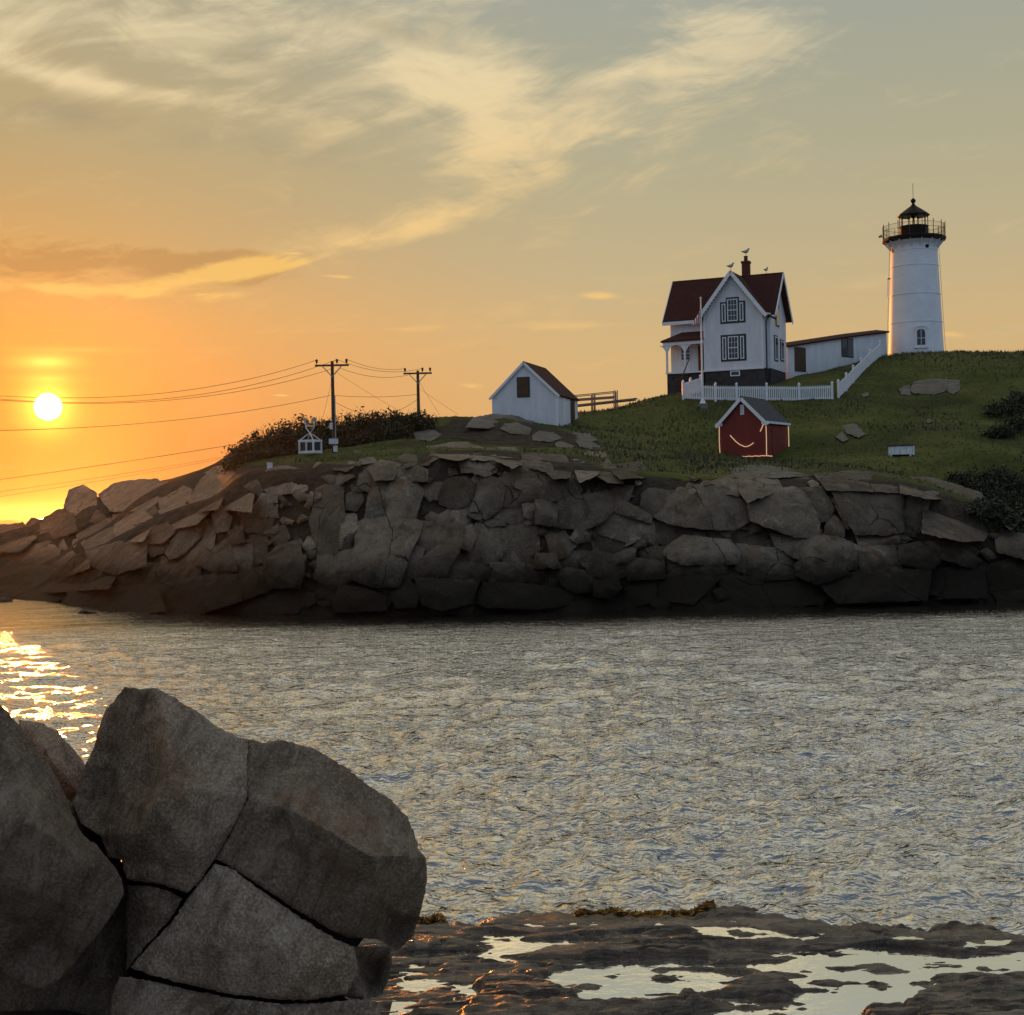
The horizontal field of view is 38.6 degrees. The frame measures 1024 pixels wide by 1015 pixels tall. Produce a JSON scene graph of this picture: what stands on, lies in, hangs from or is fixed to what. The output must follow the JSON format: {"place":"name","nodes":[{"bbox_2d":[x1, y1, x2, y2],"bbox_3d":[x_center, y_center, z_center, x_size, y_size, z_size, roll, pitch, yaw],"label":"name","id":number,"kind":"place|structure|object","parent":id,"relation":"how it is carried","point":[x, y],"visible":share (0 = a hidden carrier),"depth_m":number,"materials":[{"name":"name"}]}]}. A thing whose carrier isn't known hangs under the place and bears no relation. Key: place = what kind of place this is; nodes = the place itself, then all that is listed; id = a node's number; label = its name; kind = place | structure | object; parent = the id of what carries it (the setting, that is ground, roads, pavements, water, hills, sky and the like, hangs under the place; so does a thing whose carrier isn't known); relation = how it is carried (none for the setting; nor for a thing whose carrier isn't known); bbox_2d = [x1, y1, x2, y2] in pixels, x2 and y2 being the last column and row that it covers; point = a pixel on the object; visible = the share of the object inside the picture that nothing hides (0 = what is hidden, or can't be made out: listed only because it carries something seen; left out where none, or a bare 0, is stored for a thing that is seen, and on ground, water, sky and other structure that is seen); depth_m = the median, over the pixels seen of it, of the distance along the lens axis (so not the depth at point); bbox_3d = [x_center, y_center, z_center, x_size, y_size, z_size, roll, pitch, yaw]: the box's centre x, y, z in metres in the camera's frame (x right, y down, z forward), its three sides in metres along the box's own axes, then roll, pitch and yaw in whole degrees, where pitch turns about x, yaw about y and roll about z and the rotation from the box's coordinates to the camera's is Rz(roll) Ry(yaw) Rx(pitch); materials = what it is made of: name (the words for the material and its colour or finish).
{"place":"outdoors","nodes":[
{"label":"outdoors","id":0,"kind":"place"},
{"bbox_2d":[0,518,1023,934],"bbox_3d":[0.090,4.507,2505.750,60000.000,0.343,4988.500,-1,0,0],"label":"sea","id":1,"kind":"structure","parent":0,"point":[840,766],"depth_m":29.26,"materials":[{"name":"liquid"}]},
{"bbox_2d":[0,597,13,601],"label":"boulder","id":2,"kind":"object","parent":1,"relation":"in","point":[2,599],"visible":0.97,"depth_m":78.72,"materials":[{"name":"stone"}]},
{"bbox_2d":[78,609,95,612],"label":"boulder","id":3,"kind":"object","parent":1,"relation":"in","point":[86,611],"visible":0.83,"depth_m":67.67,"materials":[{"name":"stone"}]},
{"bbox_2d":[0,351,1023,615],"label":"island","id":4,"kind":"structure","parent":0,"point":[478,527],"depth_m":66.20,"materials":[{"name":"stone"}]},
{"bbox_2d":[0,446,277,491],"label":"wire","id":5,"kind":"object","parent":4,"relation":"attached to","point":[131,472],"visible":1,"depth_m":70.03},
{"bbox_2d":[0,447,277,496],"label":"wire","id":6,"kind":"object","parent":4,"relation":"attached to","point":[130,475],"visible":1,"depth_m":70.03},
{"bbox_2d":[212,450,253,474],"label":"shrub","id":7,"kind":"object","parent":4,"relation":"on","point":[231,463],"visible":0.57,"depth_m":83.69,"materials":[{"name":"green plant"}]},
{"bbox_2d":[221,438,272,462],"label":"shrub","id":8,"kind":"object","parent":4,"relation":"on","point":[238,452],"visible":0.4,"depth_m":84.07,"materials":[{"name":"green plant"}]},
{"bbox_2d":[231,427,286,461],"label":"shrub","id":9,"kind":"object","parent":4,"relation":"on","point":[260,442],"visible":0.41,"depth_m":84.65,"materials":[{"name":"green plant"}]},
{"bbox_2d":[237,445,289,467],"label":"shrub","id":10,"kind":"object","parent":4,"relation":"on","point":[258,455],"visible":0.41,"depth_m":82.26,"materials":[{"name":"green plant"}]},
{"bbox_2d":[248,419,291,450],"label":"shrub","id":11,"kind":"object","parent":4,"relation":"on","point":[274,434],"visible":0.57,"depth_m":84.83,"materials":[{"name":"green plant"}]},
{"bbox_2d":[262,444,297,458],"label":"shrub","id":12,"kind":"object","parent":4,"relation":"on","point":[275,450],"visible":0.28,"depth_m":82.31,"materials":[{"name":"green plant"}]},
{"bbox_2d":[272,445,298,457],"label":"shrub","id":13,"kind":"object","parent":4,"relation":"on","point":[283,452],"visible":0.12,"depth_m":82.22,"materials":[{"name":"green plant"}]},
{"bbox_2d":[270,420,311,444],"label":"shrub","id":14,"kind":"object","parent":4,"relation":"on","point":[290,428],"visible":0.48,"depth_m":85.32,"materials":[{"name":"green plant"}]},
{"bbox_2d":[270,431,315,450],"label":"shrub","id":15,"kind":"object","parent":4,"relation":"on","point":[291,440],"visible":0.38,"depth_m":84.22,"materials":[{"name":"green plant"}]},
{"bbox_2d":[284,413,329,438],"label":"shrub","id":16,"kind":"object","parent":4,"relation":"on","point":[302,423],"visible":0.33,"depth_m":86.09,"materials":[{"name":"green plant"}]},
{"bbox_2d":[287,433,327,450],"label":"shrub","id":17,"kind":"object","parent":4,"relation":"on","point":[293,445],"visible":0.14,"depth_m":84.06,"materials":[{"name":"green plant"}]},
{"bbox_2d":[298,417,322,453],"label":"tram basket","id":18,"kind":"object","parent":4,"relation":"on","point":[306,447],"visible":1,"depth_m":78.63,"materials":[{"name":"metal"}]},
{"bbox_2d":[299,416,343,440],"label":"shrub","id":19,"kind":"object","parent":4,"relation":"on","point":[319,432],"visible":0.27,"depth_m":86.32,"materials":[{"name":"green plant"}]},
{"bbox_2d":[316,437,344,448],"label":"shrub","id":20,"kind":"object","parent":4,"relation":"on","point":[328,445],"visible":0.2,"depth_m":83.52,"materials":[{"name":"green plant"}]},
{"bbox_2d":[315,359,348,452],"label":"utility pole","id":21,"kind":"object","parent":4,"relation":"on","point":[333,441],"visible":0.94,"depth_m":79.83,"materials":[{"name":"brown wood"}]},
{"bbox_2d":[9,360,315,397],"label":"wire","id":22,"kind":"object","parent":21,"relation":"attached to","point":[158,393],"visible":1,"depth_m":69.33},
{"bbox_2d":[0,428,327,479],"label":"wire","id":23,"kind":"object","parent":21,"relation":"attached to","point":[157,456],"visible":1,"depth_m":68.63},
{"bbox_2d":[0,395,330,430],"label":"wire","id":24,"kind":"object","parent":21,"relation":"attached to","point":[160,421],"visible":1,"depth_m":69.10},
{"bbox_2d":[2,369,330,403],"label":"wire","id":25,"kind":"object","parent":21,"relation":"attached to","point":[153,401],"visible":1,"depth_m":68.38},
{"bbox_2d":[3,360,334,402],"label":"wire","id":26,"kind":"object","parent":21,"relation":"attached to","point":[153,399],"visible":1,"depth_m":67.80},
{"bbox_2d":[320,421,359,439],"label":"shrub","id":27,"kind":"object","parent":4,"relation":"on","point":[347,428],"visible":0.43,"depth_m":85.61,"materials":[{"name":"green plant"}]},
{"bbox_2d":[315,410,364,437],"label":"shrub","id":28,"kind":"object","parent":4,"relation":"on","point":[337,420],"visible":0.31,"depth_m":86.92,"materials":[{"name":"green plant"}]},
{"bbox_2d":[326,432,366,447],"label":"shrub","id":29,"kind":"object","parent":4,"relation":"on","point":[346,441],"visible":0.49,"depth_m":84.10,"materials":[{"name":"green plant"}]},
{"bbox_2d":[331,406,375,433],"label":"shrub","id":30,"kind":"object","parent":4,"relation":"on","point":[359,416],"visible":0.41,"depth_m":87.16,"materials":[{"name":"green plant"}]},
{"bbox_2d":[342,425,384,444],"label":"shrub","id":31,"kind":"object","parent":4,"relation":"on","point":[366,437],"visible":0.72,"depth_m":84.98,"materials":[{"name":"green plant"}]},
{"bbox_2d":[359,457,376,463],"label":"boulder","id":32,"kind":"object","parent":4,"relation":"on","point":[371,459],"visible":0.83,"depth_m":69.56,"materials":[{"name":"stone"}]},
{"bbox_2d":[354,409,390,433],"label":"shrub","id":33,"kind":"object","parent":4,"relation":"on","point":[377,418],"visible":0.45,"depth_m":87.19,"materials":[{"name":"green plant"}]},
{"bbox_2d":[351,422,399,441],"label":"shrub","id":34,"kind":"object","parent":4,"relation":"on","point":[382,433],"visible":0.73,"depth_m":85.54,"materials":[{"name":"green plant"}]},
{"bbox_2d":[364,407,405,428],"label":"shrub","id":35,"kind":"object","parent":4,"relation":"on","point":[391,419],"visible":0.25,"depth_m":88.04,"materials":[{"name":"green plant"}]},
{"bbox_2d":[368,417,414,439],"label":"shrub","id":36,"kind":"object","parent":4,"relation":"on","point":[400,429],"visible":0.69,"depth_m":86.10,"materials":[{"name":"green plant"}]},
{"bbox_2d":[392,409,429,431],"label":"shrub","id":37,"kind":"object","parent":4,"relation":"on","point":[406,421],"visible":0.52,"depth_m":88.02,"materials":[{"name":"green plant"}]},
{"bbox_2d":[403,367,431,416],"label":"utility pole","id":38,"kind":"object","parent":4,"relation":"on","point":[417,372],"visible":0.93,"depth_m":89.90,"materials":[{"name":"brown wood"}]},
{"bbox_2d":[404,408,439,429],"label":"shrub","id":39,"kind":"object","parent":4,"relation":"on","point":[424,421],"visible":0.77,"depth_m":88.47,"materials":[{"name":"green plant"}]},
{"bbox_2d":[414,429,441,440],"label":"boulder","id":40,"kind":"object","parent":4,"relation":"on","point":[428,434],"visible":0.94,"depth_m":86.78,"materials":[{"name":"stone"}]},
{"bbox_2d":[466,414,534,428],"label":"boulder","id":41,"kind":"object","parent":4,"relation":"on","point":[486,421],"visible":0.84,"depth_m":91.23,"materials":[{"name":"stone"}]},
{"bbox_2d":[500,422,531,434],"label":"boulder","id":42,"kind":"object","parent":4,"relation":"on","point":[515,428],"visible":0.99,"depth_m":89.06,"materials":[{"name":"stone"}]},
{"bbox_2d":[488,361,579,425],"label":"white shed","id":43,"kind":"structure","parent":4,"relation":"on","point":[532,392],"depth_m":96.70,"materials":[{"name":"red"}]},
{"bbox_2d":[562,398,566,424],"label":"closed door","id":44,"kind":"structure","parent":43,"relation":"in","point":[564,401],"depth_m":97.57,"materials":[{"name":"white paint"}]},
{"bbox_2d":[570,400,574,423],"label":"door","id":45,"kind":"structure","parent":43,"relation":"in","point":[572,403],"depth_m":99.49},
{"bbox_2d":[532,431,561,441],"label":"boulder","id":46,"kind":"object","parent":4,"relation":"on","point":[538,436],"visible":1,"depth_m":87.40,"materials":[{"name":"stone"}]},
{"bbox_2d":[555,441,573,447],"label":"boulder","id":47,"kind":"object","parent":4,"relation":"on","point":[561,444],"visible":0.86,"depth_m":84.52,"materials":[{"name":"stone"}]},
{"bbox_2d":[572,432,596,441],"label":"boulder","id":48,"kind":"object","parent":4,"relation":"on","point":[586,437],"visible":0.92,"depth_m":89.93,"materials":[{"name":"stone"}]},
{"bbox_2d":[575,438,599,449],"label":"boulder","id":49,"kind":"object","parent":4,"relation":"on","point":[586,444],"visible":0.91,"depth_m":86.21,"materials":[{"name":"stone"}]},
{"bbox_2d":[575,390,637,410],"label":"fence","id":50,"kind":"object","parent":4,"relation":"on","point":[616,401],"visible":0.73,"depth_m":104.48,"materials":[{"name":"wood"}]},
{"bbox_2d":[248,349,1023,500],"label":"grass","id":51,"kind":"structure","parent":4,"relation":"on","point":[691,457],"depth_m":90.12,"materials":[{"name":"plant"}]},
{"bbox_2d":[681,374,700,395],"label":"picket fence","id":52,"kind":"object","parent":4,"relation":"on","point":[695,382],"visible":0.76,"depth_m":105.96,"materials":[{"name":"white paint"}]},
{"bbox_2d":[698,297,707,408],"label":"flagpole","id":53,"kind":"object","parent":4,"relation":"on","point":[702,404],"visible":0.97,"depth_m":101.45,"materials":[{"name":"metal"}]},
{"bbox_2d":[692,310,699,324],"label":"flag","id":54,"kind":"object","parent":53,"relation":"hanging from","point":[696,320],"visible":1,"depth_m":101.53,"materials":[{"name":"fabric"}]},
{"bbox_2d":[660,256,793,393],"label":"keepers house","id":55,"kind":"structure","parent":4,"relation":"on","point":[746,316],"depth_m":110.69,"materials":[{"name":"wood"}]},
{"bbox_2d":[680,346,690,360],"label":"window","id":56,"kind":"structure","parent":55,"relation":"in","point":[688,352],"depth_m":112.57,"materials":[{"name":"white paint"}]},
{"bbox_2d":[698,346,703,370],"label":"porch door","id":57,"kind":"structure","parent":55,"relation":"in","point":[699,347],"depth_m":112.16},
{"bbox_2d":[727,299,737,320],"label":"window","id":58,"kind":"structure","parent":55,"relation":"in","point":[732,304],"depth_m":109.88,"materials":[{"name":"white paint"}]},
{"bbox_2d":[728,336,738,358],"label":"window","id":59,"kind":"structure","parent":55,"relation":"in","point":[733,349],"depth_m":109.86,"materials":[{"name":"white paint"}]},
{"bbox_2d":[774,335,778,361],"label":"side window","id":60,"kind":"structure","parent":55,"relation":"in","point":[775,336],"depth_m":111.15,"materials":[{"name":"white paint"}]},
{"bbox_2d":[775,304,779,326],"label":"side window","id":61,"kind":"structure","parent":55,"relation":"in","point":[777,321],"depth_m":111.94,"materials":[{"name":"glass"}]},
{"bbox_2d":[780,339,783,361],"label":"side window","id":62,"kind":"structure","parent":55,"relation":"in","point":[781,341],"depth_m":112.87,"materials":[{"name":"white paint"}]},
{"bbox_2d":[715,396,790,457],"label":"red shed","id":63,"kind":"structure","parent":4,"relation":"on","point":[742,420],"depth_m":88.90,"materials":[{"name":"wood"}]},
{"bbox_2d":[719,426,765,456],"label":"rope light","id":64,"kind":"object","parent":63,"relation":"attached to","point":[719,446],"visible":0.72,"depth_m":89.50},
{"bbox_2d":[772,427,779,455],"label":"side door","id":65,"kind":"structure","parent":63,"relation":"in","point":[775,430],"depth_m":89.29,"materials":[{"name":"red"}]},
{"bbox_2d":[681,381,832,401],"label":"picket fence","id":66,"kind":"object","parent":4,"relation":"on","point":[806,391],"visible":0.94,"depth_m":102.94,"materials":[{"name":"white paint"}]},
{"bbox_2d":[731,464,812,477],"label":"boulder","id":67,"kind":"object","parent":4,"relation":"on","point":[780,473],"visible":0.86,"depth_m":70.37,"materials":[{"name":"stone"}]},
{"bbox_2d":[786,330,889,378],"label":"covered walkway","id":68,"kind":"structure","parent":4,"relation":"on","point":[814,355],"depth_m":118.84,"materials":[{"name":"wood"}]},
{"bbox_2d":[794,347,805,371],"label":"door","id":69,"kind":"structure","parent":68,"relation":"in","point":[799,352],"depth_m":116.40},
{"bbox_2d":[841,338,853,357],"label":"window","id":70,"kind":"structure","parent":68,"relation":"in","point":[847,350],"depth_m":120.13,"materials":[{"name":"grey glass"}]},
{"bbox_2d":[836,432,847,441],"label":"boulder","id":71,"kind":"object","parent":4,"relation":"on","point":[842,436],"visible":1,"depth_m":91.52,"materials":[{"name":"stone"}]},
{"bbox_2d":[842,423,864,437],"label":"boulder","id":72,"kind":"object","parent":4,"relation":"on","point":[853,429],"visible":0.98,"depth_m":92.89,"materials":[{"name":"stone"}]},
{"bbox_2d":[837,341,880,397],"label":"picket fence","id":73,"kind":"object","parent":4,"relation":"on","point":[854,374],"visible":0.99,"depth_m":109.97,"materials":[{"name":"white paint"}]},
{"bbox_2d":[887,444,914,455],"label":"bench box","id":74,"kind":"object","parent":4,"relation":"on","point":[902,449],"visible":0.99,"depth_m":85.24,"materials":[{"name":"white paint"}]},
{"bbox_2d":[899,385,910,395],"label":"boulder","id":75,"kind":"object","parent":4,"relation":"on","point":[904,390],"visible":1,"depth_m":106.26,"materials":[{"name":"stone"}]},
{"bbox_2d":[879,198,945,354],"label":"lighthouse","id":76,"kind":"object","parent":4,"relation":"on","point":[915,312],"visible":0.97,"depth_m":123.28,"materials":[{"name":"paint"}]},
{"bbox_2d":[913,325,928,347],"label":"arched window","id":77,"kind":"structure","parent":76,"relation":"in","point":[920,332],"depth_m":122.64,"materials":[{"name":"white paint"}]},
{"bbox_2d":[910,378,947,394],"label":"boulder","id":78,"kind":"object","parent":4,"relation":"on","point":[932,386],"visible":1,"depth_m":106.79,"materials":[{"name":"stone"}]},
{"bbox_2d":[947,380,959,393],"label":"boulder","id":79,"kind":"object","parent":4,"relation":"on","point":[953,386],"visible":0.99,"depth_m":106.59,"materials":[{"name":"stone"}]},
{"bbox_2d":[944,466,977,486],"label":"shrub","id":80,"kind":"object","parent":4,"relation":"on","point":[957,478],"visible":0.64,"depth_m":78.92,"materials":[{"name":"green plant"}]},
{"bbox_2d":[959,476,1006,494],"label":"shrub","id":81,"kind":"object","parent":4,"relation":"on","point":[986,485],"visible":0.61,"depth_m":77.78,"materials":[{"name":"green plant"}]},
{"bbox_2d":[960,493,1017,522],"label":"shrub","id":82,"kind":"object","parent":4,"relation":"on","point":[980,510],"visible":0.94,"depth_m":66.17,"materials":[{"name":"green plant"}]},
{"bbox_2d":[977,423,1018,439],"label":"shrub","id":83,"kind":"object","parent":4,"relation":"on","point":[999,431],"visible":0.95,"depth_m":88.87,"materials":[{"name":"green plant"}]},
{"bbox_2d":[973,464,1023,486],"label":"shrub","id":84,"kind":"object","parent":4,"relation":"on","point":[987,474],"visible":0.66,"depth_m":79.31,"materials":[{"name":"green plant"}]},
{"bbox_2d":[980,486,1021,507],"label":"shrub","id":85,"kind":"object","parent":4,"relation":"on","point":[996,493],"visible":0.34,"depth_m":76.47,"materials":[{"name":"green plant"}]},
{"bbox_2d":[981,397,1023,417],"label":"shrub","id":86,"kind":"object","parent":4,"relation":"on","point":[1007,410],"visible":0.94,"depth_m":97.33,"materials":[{"name":"green plant"}]},
{"bbox_2d":[982,502,1023,532],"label":"shrub","id":87,"kind":"object","parent":4,"relation":"on","point":[1010,518],"visible":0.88,"depth_m":65.69,"materials":[{"name":"green plant"}]},
{"bbox_2d":[986,464,1023,496],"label":"shrub","id":88,"kind":"object","parent":4,"relation":"on","point":[1019,487],"visible":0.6,"depth_m":78.49,"materials":[{"name":"green plant"}]},
{"bbox_2d":[990,412,1023,432],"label":"shrub","id":89,"kind":"object","parent":4,"relation":"on","point":[1017,423],"visible":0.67,"depth_m":90.81,"materials":[{"name":"green plant"}]},
{"bbox_2d":[996,386,1023,408],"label":"shrub","id":90,"kind":"object","parent":4,"relation":"on","point":[1019,399],"visible":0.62,"depth_m":99.70,"materials":[{"name":"green plant"}]},
{"bbox_2d":[1002,493,1023,520],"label":"shrub","id":91,"kind":"object","parent":4,"relation":"on","point":[1021,504],"visible":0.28,"depth_m":75.72,"materials":[{"name":"green plant"}]},
{"bbox_2d":[0,0,1023,518],"label":"sky","id":92,"kind":"structure","parent":0,"point":[194,194],"materials":[{"name":"orange"}]},
{"bbox_2d":[345,904,1023,1014],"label":"rock ledge","id":93,"kind":"object","parent":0,"point":[521,986],"visible":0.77,"depth_m":13.93,"materials":[{"name":"stone"}]},
{"bbox_2d":[417,912,449,923],"bbox_3d":[-0.865,4.395,15.544,0.414,0.181,0.288,-1,0,0],"label":"rockweed","id":94,"kind":"object","parent":93,"relation":"on","point":[440,917],"visible":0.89,"depth_m":15.50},
{"bbox_2d":[572,905,642,917],"bbox_3d":[1.055,4.406,15.843,0.848,0.213,0.303,-1,0,-7],"label":"rockweed","id":95,"kind":"object","parent":93,"relation":"on","point":[579,912],"visible":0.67,"depth_m":15.79,"materials":[{"name":"plant"}]},
{"bbox_2d":[639,899,717,917],"bbox_3d":[1.784,4.383,15.919,0.920,0.253,0.328,-1,0,0],"label":"rockweed","id":96,"kind":"object","parent":93,"relation":"on","point":[694,911],"visible":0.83,"depth_m":15.88,"materials":[{"name":"plant"}]},
{"bbox_2d":[389,921,1023,1014],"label":"tide pools","id":97,"kind":"object","parent":93,"relation":"on","point":[632,979],"visible":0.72,"depth_m":13.61,"materials":[{"name":"liquid"}]},
{"bbox_3d":[-2.434,4.782,7.980,8.940,3.332,6.960,-1,0,0],"label":"boulder bed","id":98,"kind":"object","parent":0,"visible":0},
{"bbox_2d":[0,705,123,990],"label":"boulder","id":99,"kind":"object","parent":98,"relation":"on","point":[61,890],"visible":1,"depth_m":8.10,"materials":[{"name":"stone"}]},
{"bbox_2d":[0,800,143,1014],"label":"boulder","id":100,"kind":"object","parent":98,"relation":"on","point":[86,983],"visible":0.26,"depth_m":9.19,"materials":[{"name":"stone"}]},
{"bbox_2d":[19,720,84,801],"bbox_3d":[-3.337,1.956,10.689,0.500,0.918,1.123,-1,0,-19],"label":"boulder","id":101,"kind":"object","parent":100,"relation":"on","point":[61,757],"visible":0.47,"depth_m":10.26,"materials":[{"name":"stone"}]},
{"bbox_2d":[72,687,426,1014],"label":"fractured boulder","id":102,"kind":"object","parent":98,"relation":"on","point":[280,877],"visible":1,"depth_m":8.62,"materials":[{"name":"stone"}]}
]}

